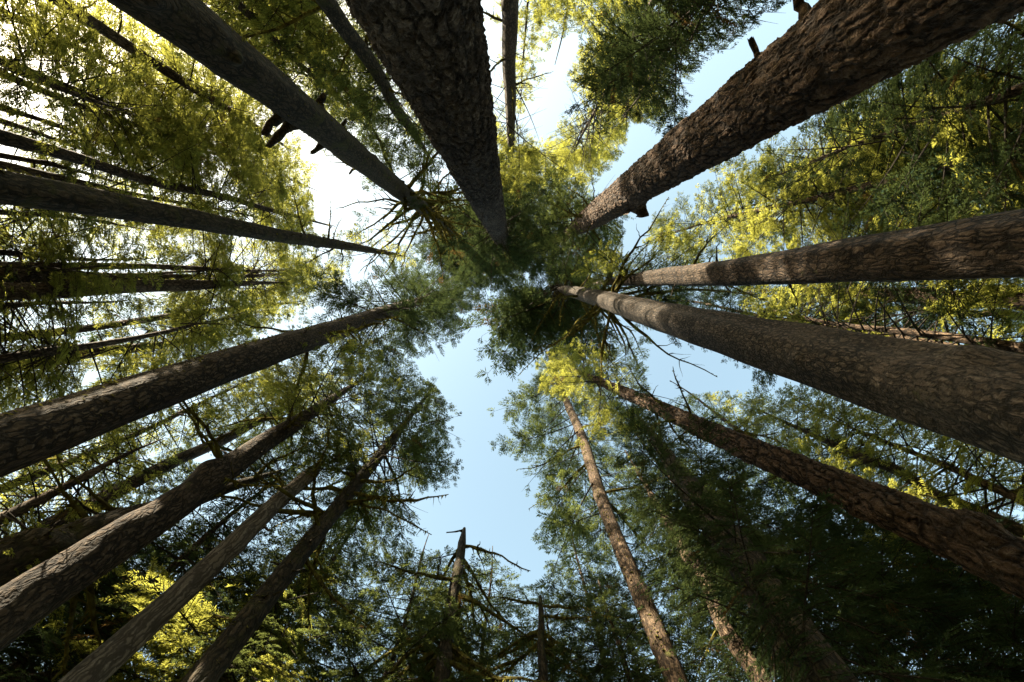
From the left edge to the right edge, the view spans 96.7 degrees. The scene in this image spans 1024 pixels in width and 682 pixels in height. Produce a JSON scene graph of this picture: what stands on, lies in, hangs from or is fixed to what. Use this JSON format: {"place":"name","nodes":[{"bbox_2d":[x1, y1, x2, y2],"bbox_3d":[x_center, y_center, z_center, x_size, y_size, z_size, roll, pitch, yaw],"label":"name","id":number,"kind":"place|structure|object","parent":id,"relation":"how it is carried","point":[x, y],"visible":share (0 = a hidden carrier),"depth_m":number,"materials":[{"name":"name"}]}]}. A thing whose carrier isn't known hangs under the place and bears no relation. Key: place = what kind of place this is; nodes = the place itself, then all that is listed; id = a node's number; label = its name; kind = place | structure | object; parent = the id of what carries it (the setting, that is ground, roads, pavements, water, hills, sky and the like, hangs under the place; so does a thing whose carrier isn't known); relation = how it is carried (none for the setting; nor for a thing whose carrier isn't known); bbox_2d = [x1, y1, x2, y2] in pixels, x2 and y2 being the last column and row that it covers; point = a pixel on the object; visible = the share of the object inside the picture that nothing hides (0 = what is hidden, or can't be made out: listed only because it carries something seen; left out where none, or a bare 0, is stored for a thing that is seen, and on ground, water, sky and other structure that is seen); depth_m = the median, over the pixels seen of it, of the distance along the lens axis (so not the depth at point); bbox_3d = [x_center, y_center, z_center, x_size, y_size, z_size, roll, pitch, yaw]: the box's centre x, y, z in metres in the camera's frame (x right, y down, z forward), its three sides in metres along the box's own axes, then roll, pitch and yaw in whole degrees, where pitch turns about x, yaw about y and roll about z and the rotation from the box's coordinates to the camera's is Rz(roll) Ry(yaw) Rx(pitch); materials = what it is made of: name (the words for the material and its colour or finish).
{"place":"outdoors","nodes":[
{"label":"outdoors","id":0,"kind":"place"},
{"bbox_2d":[0,0,1023,681],"label":"sky","id":1,"kind":"structure","parent":0,"point":[488,499],"materials":[{"name":"blue"}]},
{"bbox_3d":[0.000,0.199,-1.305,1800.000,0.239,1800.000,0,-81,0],"label":"ground","id":2,"kind":"structure","parent":0,"visible":0},
{"bbox_2d":[0,84,132,209],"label":"conifer tree","id":3,"kind":"object","parent":2,"relation":"on","point":[8,123],"visible":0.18,"depth_m":23.21,"materials":[{"name":"green plant"}]},
{"bbox_2d":[0,222,135,408],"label":"conifer tree","id":4,"kind":"object","parent":2,"relation":"on","point":[12,309],"visible":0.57,"depth_m":17.45,"materials":[{"name":"green plant"}]},
{"bbox_2d":[0,209,148,375],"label":"conifer tree","id":5,"kind":"object","parent":2,"relation":"on","point":[26,220],"visible":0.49,"depth_m":18.19,"materials":[{"name":"green plant"}]},
{"bbox_2d":[0,163,155,318],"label":"conifer tree","id":6,"kind":"object","parent":2,"relation":"on","point":[35,214],"visible":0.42,"depth_m":19.24,"materials":[{"name":"green plant"}]},
{"bbox_2d":[0,103,161,229],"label":"conifer tree","id":7,"kind":"object","parent":2,"relation":"on","point":[40,162],"visible":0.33,"depth_m":21.22,"materials":[{"name":"green plant"}]},
{"bbox_2d":[0,46,166,184],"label":"conifer tree","id":8,"kind":"object","parent":2,"relation":"on","point":[30,116],"visible":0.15,"depth_m":22.81,"materials":[{"name":"green plant"}]},
{"bbox_2d":[0,0,176,173],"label":"conifer tree","id":9,"kind":"object","parent":2,"relation":"on","point":[35,83],"visible":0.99,"depth_m":14.81,"materials":[{"name":"green plant"}]},
{"bbox_2d":[0,151,177,297],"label":"conifer tree","id":10,"kind":"object","parent":2,"relation":"on","point":[133,225],"visible":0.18,"depth_m":23.04,"materials":[{"name":"green plant"}]},
{"bbox_2d":[0,412,182,633],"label":"conifer tree","id":11,"kind":"object","parent":2,"relation":"on","point":[9,515],"visible":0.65,"depth_m":11.99,"materials":[{"name":"green plant"}]},
{"bbox_2d":[0,550,194,681],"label":"conifer tree","id":12,"kind":"object","parent":2,"relation":"on","point":[6,676],"visible":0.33,"depth_m":12.09,"materials":[{"name":"green plant"}]},
{"bbox_2d":[0,118,201,262],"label":"conifer tree","id":13,"kind":"object","parent":2,"relation":"on","point":[41,157],"visible":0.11,"depth_m":30.68,"materials":[{"name":"green plant"}]},
{"bbox_2d":[0,0,221,130],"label":"conifer tree","id":14,"kind":"object","parent":2,"relation":"on","point":[107,18],"visible":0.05,"depth_m":24.43,"materials":[{"name":"green plant"}]},
{"bbox_2d":[0,0,229,201],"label":"conifer tree","id":15,"kind":"object","parent":2,"relation":"on","point":[124,164],"visible":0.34,"depth_m":20.32,"materials":[{"name":"green plant"}]},
{"bbox_2d":[0,219,245,386],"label":"conifer tree","id":16,"kind":"object","parent":2,"relation":"on","point":[93,276],"visible":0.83,"depth_m":16.67,"materials":[{"name":"green plant"}]},
{"bbox_2d":[0,511,250,681],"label":"conifer tree","id":17,"kind":"object","parent":2,"relation":"on","point":[41,632],"visible":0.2,"depth_m":13.72,"materials":[{"name":"green plant"}]},
{"bbox_2d":[16,293,258,421],"bbox_3d":[-22.293,2.342,19.445,9.743,40.339,8.511,0,-81,0],"label":"conifer tree","id":18,"kind":"object","parent":2,"relation":"on","point":[102,335],"visible":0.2,"depth_m":27.02,"materials":[{"name":"green plant"}]},
{"bbox_2d":[0,273,276,455],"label":"conifer tree","id":19,"kind":"object","parent":2,"relation":"on","point":[26,376],"visible":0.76,"depth_m":21.37,"materials":[{"name":"green plant"}]},
{"bbox_2d":[0,343,282,571],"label":"conifer tree","id":20,"kind":"object","parent":2,"relation":"on","point":[208,415],"visible":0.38,"depth_m":22.66,"materials":[{"name":"green plant"}]},
{"bbox_2d":[0,72,284,300],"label":"conifer tree","id":21,"kind":"object","parent":2,"relation":"on","point":[42,173],"visible":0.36,"depth_m":21.59,"materials":[{"name":"green plant"}]},
{"bbox_2d":[0,210,303,362],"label":"conifer tree","id":22,"kind":"object","parent":2,"relation":"on","point":[169,285],"visible":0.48,"depth_m":25.25,"materials":[{"name":"green plant"}]},
{"bbox_2d":[1,258,307,350],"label":"conifer tree","id":23,"kind":"object","parent":2,"relation":"on","point":[88,328],"visible":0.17,"depth_m":30.52,"materials":[{"name":"green plant"}]},
{"bbox_2d":[1,0,319,242],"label":"conifer tree","id":24,"kind":"object","parent":2,"relation":"on","point":[295,165],"visible":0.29,"depth_m":25.06,"materials":[{"name":"green plant"}]},
{"bbox_2d":[0,174,323,351],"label":"conifer tree","id":25,"kind":"object","parent":2,"relation":"on","point":[240,270],"visible":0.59,"depth_m":26.43,"materials":[{"name":"green plant"}]},
{"bbox_2d":[0,437,328,681],"bbox_3d":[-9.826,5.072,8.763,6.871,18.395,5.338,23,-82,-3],"label":"conifer tree","id":26,"kind":"object","parent":2,"relation":"on","point":[31,544],"visible":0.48,"depth_m":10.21,"materials":[{"name":"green plant"}]},
{"bbox_2d":[0,95,331,270],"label":"conifer tree","id":27,"kind":"object","parent":2,"relation":"on","point":[10,139],"visible":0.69,"depth_m":24.92,"materials":[{"name":"green plant"}]},
{"bbox_2d":[1,210,347,333],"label":"conifer tree","id":28,"kind":"object","parent":2,"relation":"on","point":[175,275],"visible":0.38,"depth_m":34.49,"materials":[{"name":"green plant"}]},
{"bbox_2d":[17,106,335,266],"bbox_3d":[-21.312,-9.499,26.415,10.749,57.692,9.874,20,-82,-3],"label":"conifer tree","id":29,"kind":"object","parent":2,"relation":"on","point":[287,206],"visible":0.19,"depth_m":34.11,"materials":[{"name":"green plant"}]},
{"bbox_2d":[48,0,307,179],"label":"conifer tree","id":30,"kind":"object","parent":2,"relation":"on","point":[219,100],"visible":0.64,"depth_m":22.80,"materials":[{"name":"green plant"}]},
{"bbox_2d":[19,351,347,531],"bbox_3d":[-14.885,5.737,18.426,7.009,37.300,7.121,-43,-84,6],"label":"conifer tree","id":31,"kind":"object","parent":2,"relation":"on","point":[192,453],"visible":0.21,"depth_m":24.01,"materials":[{"name":"green plant"}]},
{"bbox_2d":[57,465,319,681],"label":"dead trunk","id":32,"kind":"object","parent":2,"relation":"on","point":[110,656],"visible":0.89,"depth_m":10.61,"materials":[{"name":"brown wood"}]},
{"bbox_2d":[43,530,356,681],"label":"conifer tree","id":33,"kind":"object","parent":2,"relation":"on","point":[199,615],"visible":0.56,"depth_m":13.66,"materials":[{"name":"green plant"}]},
{"bbox_2d":[0,312,411,650],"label":"conifer tree","id":34,"kind":"object","parent":2,"relation":"on","point":[32,597],"visible":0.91,"depth_m":13.64,"materials":[{"name":"green plant"}]},
{"bbox_2d":[0,167,416,278],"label":"conifer tree","id":35,"kind":"object","parent":2,"relation":"on","point":[26,189],"visible":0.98,"depth_m":13.19,"materials":[{"name":"green plant"}]},
{"bbox_2d":[93,0,344,95],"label":"conifer tree","id":36,"kind":"object","parent":2,"relation":"on","point":[220,6],"visible":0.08,"depth_m":22.21,"materials":[{"name":"green plant"}]},
{"bbox_2d":[0,223,483,477],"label":"conifer tree","id":37,"kind":"object","parent":2,"relation":"on","point":[34,433],"visible":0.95,"depth_m":16.02,"materials":[{"name":"green plant"}]},
{"bbox_2d":[148,0,376,131],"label":"conifer tree","id":38,"kind":"object","parent":2,"relation":"on","point":[334,92],"visible":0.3,"depth_m":22.53,"materials":[{"name":"green plant"}]},
{"bbox_2d":[150,517,380,681],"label":"conifer tree","id":39,"kind":"object","parent":2,"relation":"on","point":[316,585],"visible":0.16,"depth_m":18.32,"materials":[{"name":"green plant"}]},
{"bbox_2d":[146,477,391,681],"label":"conifer tree","id":40,"kind":"object","parent":2,"relation":"on","point":[297,626],"visible":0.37,"depth_m":16.03,"materials":[{"name":"green plant"}]},
{"bbox_2d":[172,0,394,157],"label":"conifer tree","id":41,"kind":"object","parent":2,"relation":"on","point":[251,15],"visible":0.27,"depth_m":23.48,"materials":[{"name":"green plant"}]},
{"bbox_2d":[209,0,373,88],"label":"conifer tree","id":42,"kind":"object","parent":2,"relation":"on","point":[345,62],"depth_m":47.05,"materials":[{"name":"green plant"}]},
{"bbox_2d":[175,354,463,681],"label":"conifer tree","id":43,"kind":"object","parent":2,"relation":"on","point":[216,659],"visible":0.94,"depth_m":18.18,"materials":[{"name":"green plant"}]},
{"bbox_2d":[106,0,532,311],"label":"conifer tree","id":44,"kind":"object","parent":2,"relation":"on","point":[204,34],"visible":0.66,"depth_m":15.92,"materials":[{"name":"green plant"}]},
{"bbox_2d":[222,0,428,145],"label":"conifer tree","id":45,"kind":"object","parent":2,"relation":"on","point":[296,5],"visible":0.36,"depth_m":21.52,"materials":[{"name":"green plant"}]},
{"bbox_2d":[241,0,440,192],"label":"conifer tree","id":46,"kind":"object","parent":2,"relation":"on","point":[332,10],"visible":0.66,"depth_m":22.32,"materials":[{"name":"green plant"}]},
{"bbox_2d":[252,523,510,681],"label":"conifer tree","id":47,"kind":"object","parent":2,"relation":"on","point":[354,670],"visible":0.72,"depth_m":17.21,"materials":[{"name":"green plant"}]},
{"bbox_2d":[330,572,470,681],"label":"conifer tree","id":48,"kind":"object","parent":2,"relation":"on","point":[389,621],"visible":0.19,"depth_m":19.68,"materials":[{"name":"green plant"}]},
{"bbox_2d":[345,0,575,316],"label":"conifer tree","id":49,"kind":"object","parent":2,"relation":"on","point":[433,56],"visible":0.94,"depth_m":8.15,"materials":[{"name":"green plant"}]},
{"bbox_2d":[352,527,577,681],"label":"snag","id":50,"kind":"object","parent":2,"relation":"on","point":[460,660],"visible":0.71,"depth_m":17.83,"materials":[{"name":"brown plant"}]},
{"bbox_2d":[404,546,557,681],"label":"conifer tree","id":51,"kind":"object","parent":2,"relation":"on","point":[483,659],"visible":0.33,"depth_m":22.88,"materials":[{"name":"green plant"}]},
{"bbox_2d":[489,0,576,115],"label":"conifer tree","id":52,"kind":"object","parent":2,"relation":"on","point":[526,16],"visible":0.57,"depth_m":46.89,"materials":[{"name":"green plant"}]},
{"bbox_2d":[483,0,590,205],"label":"conifer tree","id":53,"kind":"object","parent":2,"relation":"on","point":[523,159],"visible":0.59,"depth_m":31.24,"materials":[{"name":"green plant"}]},
{"bbox_2d":[455,592,620,681],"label":"conifer tree","id":54,"kind":"object","parent":2,"relation":"on","point":[539,636],"visible":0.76,"depth_m":17.68,"materials":[{"name":"green plant"}]},
{"bbox_2d":[478,585,597,681],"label":"conifer tree","id":55,"kind":"object","parent":2,"relation":"on","point":[552,667],"visible":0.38,"depth_m":19.50,"materials":[{"name":"green plant"}]},
{"bbox_2d":[529,0,612,63],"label":"conifer tree","id":56,"kind":"object","parent":2,"relation":"on","point":[566,16],"visible":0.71,"depth_m":37.79,"materials":[{"name":"green plant"}]},
{"bbox_2d":[488,350,688,681],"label":"conifer tree","id":57,"kind":"object","parent":2,"relation":"on","point":[658,637],"visible":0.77,"depth_m":28.91,"materials":[{"name":"green plant"}]},
{"bbox_2d":[576,0,661,81],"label":"conifer tree","id":58,"kind":"object","parent":2,"relation":"on","point":[590,28],"visible":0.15,"depth_m":33.91,"materials":[{"name":"green plant"}]},
{"bbox_2d":[519,520,720,681],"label":"conifer tree","id":59,"kind":"object","parent":2,"relation":"on","point":[590,557],"visible":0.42,"depth_m":22.35,"materials":[{"name":"green plant"}]},
{"bbox_2d":[535,0,708,194],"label":"conifer tree","id":60,"kind":"object","parent":2,"relation":"on","point":[583,156],"visible":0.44,"depth_m":38.74,"materials":[{"name":"green plant"}]},
{"bbox_2d":[542,561,748,681],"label":"conifer tree","id":61,"kind":"object","parent":2,"relation":"on","point":[626,650],"visible":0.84,"depth_m":16.56,"materials":[{"name":"green plant"}]},
{"bbox_2d":[579,1,712,175],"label":"conifer tree","id":62,"kind":"object","parent":2,"relation":"on","point":[612,144],"visible":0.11,"depth_m":53.11,"materials":[{"name":"green plant"}]},
{"bbox_2d":[564,0,790,140],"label":"conifer tree","id":63,"kind":"object","parent":2,"relation":"on","point":[640,67],"visible":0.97,"depth_m":14.10,"materials":[{"name":"green plant"}]},
{"bbox_2d":[602,440,790,681],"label":"conifer tree","id":64,"kind":"object","parent":2,"relation":"on","point":[733,647],"visible":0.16,"depth_m":18.94,"materials":[{"name":"green plant"}]},
{"bbox_2d":[454,197,1023,464],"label":"conifer tree","id":65,"kind":"object","parent":2,"relation":"on","point":[972,395],"visible":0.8,"depth_m":8.74,"materials":[{"name":"brown plant"}]},
{"bbox_2d":[599,396,917,681],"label":"conifer tree","id":66,"kind":"object","parent":2,"relation":"on","point":[675,562],"visible":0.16,"depth_m":19.71,"materials":[{"name":"green plant"}]},
{"bbox_2d":[512,0,1023,301],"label":"conifer tree","id":67,"kind":"object","parent":2,"relation":"on","point":[820,56],"visible":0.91,"depth_m":8.14,"materials":[{"name":"brown plant"}]},
{"bbox_2d":[535,331,1023,599],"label":"conifer tree","id":68,"kind":"object","parent":2,"relation":"on","point":[984,546],"visible":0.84,"depth_m":11.35,"materials":[{"name":"green plant"}]},
{"bbox_2d":[626,537,967,681],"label":"conifer tree","id":69,"kind":"object","parent":2,"relation":"on","point":[705,635],"visible":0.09,"depth_m":16.88,"materials":[{"name":"green plant"}]},
{"bbox_2d":[572,208,1023,345],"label":"conifer tree","id":70,"kind":"object","parent":2,"relation":"on","point":[988,246],"visible":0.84,"depth_m":9.43,"materials":[{"name":"green plant"}]},
{"bbox_2d":[668,248,961,393],"bbox_3d":[16.679,-0.588,23.901,8.481,50.033,9.235,0,-81,0],"label":"conifer tree","id":71,"kind":"object","parent":2,"relation":"on","point":[708,303],"visible":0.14,"depth_m":29.04,"materials":[{"name":"green plant"}]},
{"bbox_2d":[610,375,1023,681],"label":"conifer tree","id":72,"kind":"object","parent":2,"relation":"on","point":[800,647],"visible":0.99,"depth_m":10.18,"materials":[{"name":"green plant"}]},
{"bbox_2d":[642,91,1023,292],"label":"conifer tree","id":73,"kind":"object","parent":2,"relation":"on","point":[742,245],"visible":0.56,"depth_m":27.41,"materials":[{"name":"green plant"}]},
{"bbox_2d":[670,380,1023,628],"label":"conifer tree","id":74,"kind":"object","parent":2,"relation":"on","point":[723,412],"visible":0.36,"depth_m":28.45,"materials":[{"name":"green plant"}]},
{"bbox_2d":[721,421,984,659],"bbox_3d":[17.715,10.458,18.699,9.567,36.414,9.135,0,-81,0],"label":"conifer tree","id":75,"kind":"object","parent":2,"relation":"on","point":[799,497],"visible":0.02,"depth_m":26.68,"materials":[{"name":"green plant"}]},
{"bbox_2d":[697,471,1023,681],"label":"conifer tree","id":76,"kind":"object","parent":2,"relation":"on","point":[932,653],"visible":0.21,"depth_m":12.61,"materials":[{"name":"green plant"}]},
{"bbox_2d":[702,49,1023,254],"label":"conifer tree","id":77,"kind":"object","parent":2,"relation":"on","point":[794,143],"visible":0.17,"depth_m":25.81,"materials":[{"name":"green plant"}]},
{"bbox_2d":[733,383,1023,538],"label":"conifer tree","id":78,"kind":"object","parent":2,"relation":"on","point":[1015,528],"visible":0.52,"depth_m":21.27,"materials":[{"name":"green plant"}]},
{"bbox_2d":[738,205,1023,460],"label":"conifer tree","id":79,"kind":"object","parent":2,"relation":"on","point":[1008,345],"visible":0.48,"depth_m":17.15,"materials":[{"name":"green plant"}]},
{"bbox_2d":[745,12,1023,231],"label":"conifer tree","id":80,"kind":"object","parent":2,"relation":"on","point":[925,71],"visible":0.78,"depth_m":14.05,"materials":[{"name":"green plant"}]},
{"bbox_2d":[767,227,1023,341],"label":"conifer tree","id":81,"kind":"object","parent":2,"relation":"on","point":[930,298],"visible":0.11,"depth_m":21.62,"materials":[{"name":"green plant"}]},
{"bbox_2d":[771,381,1023,622],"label":"conifer tree","id":82,"kind":"object","parent":2,"relation":"on","point":[973,483],"visible":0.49,"depth_m":17.26,"materials":[{"name":"green plant"}]},
{"bbox_2d":[786,25,1021,213],"bbox_3d":[22.109,-9.263,15.801,9.500,36.636,9.047,0,-81,0],"label":"conifer tree","id":83,"kind":"object","parent":2,"relation":"on","point":[843,129],"depth_m":28.44,"materials":[{"name":"green plant"}]},
{"bbox_2d":[789,488,1023,681],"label":"conifer tree","id":84,"kind":"object","parent":2,"relation":"on","point":[941,564],"visible":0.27,"depth_m":12.48,"materials":[{"name":"green plant"}]},
{"bbox_2d":[790,39,1023,309],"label":"conifer tree","id":85,"kind":"object","parent":2,"relation":"on","point":[944,135],"visible":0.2,"depth_m":17.05,"materials":[{"name":"green plant"}]},
{"bbox_2d":[797,148,1023,347],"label":"conifer tree","id":86,"kind":"object","parent":2,"relation":"on","point":[913,170],"visible":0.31,"depth_m":14.16,"materials":[{"name":"green plant"}]},
{"bbox_2d":[816,282,1023,338],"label":"conifer tree","id":87,"kind":"object","parent":2,"relation":"on","point":[931,320],"visible":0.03,"depth_m":26.75,"materials":[{"name":"green plant"}]},
{"bbox_2d":[846,35,1023,215],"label":"conifer tree","id":88,"kind":"object","parent":2,"relation":"on","point":[973,137],"visible":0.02,"depth_m":18.75,"materials":[{"name":"green plant"}]},
{"bbox_2d":[852,280,1023,472],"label":"conifer tree","id":89,"kind":"object","parent":2,"relation":"on","point":[1003,325],"visible":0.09,"depth_m":18.81,"materials":[{"name":"green plant"}]}
]}

